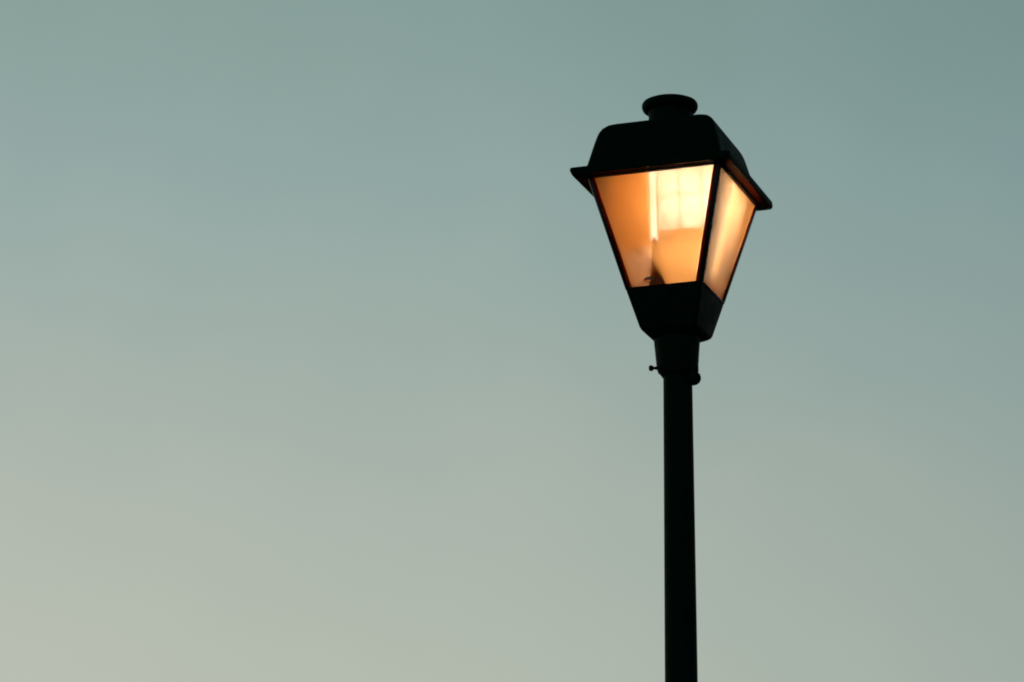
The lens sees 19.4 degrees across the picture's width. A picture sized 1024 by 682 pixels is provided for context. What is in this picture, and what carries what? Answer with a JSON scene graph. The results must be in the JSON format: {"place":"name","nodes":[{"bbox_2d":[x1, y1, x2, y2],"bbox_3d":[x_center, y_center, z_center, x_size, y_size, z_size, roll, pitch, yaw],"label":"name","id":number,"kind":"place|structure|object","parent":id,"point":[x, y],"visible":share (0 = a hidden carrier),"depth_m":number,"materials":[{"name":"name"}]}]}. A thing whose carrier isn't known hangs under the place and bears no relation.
{"place":"outdoors","nodes":[
{"label":"outdoors","id":0,"kind":"place"},
{"bbox_2d":[0,0,1023,681],"label":"sky","id":1,"kind":"structure","parent":0,"point":[325,356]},
{"bbox_2d":[570,94,772,681],"bbox_3d":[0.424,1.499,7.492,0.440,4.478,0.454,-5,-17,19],"label":"street lamp","id":2,"kind":"object","parent":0,"point":[674,190],"visible":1,"depth_m":7.86,"materials":[{"name":"black metal"}]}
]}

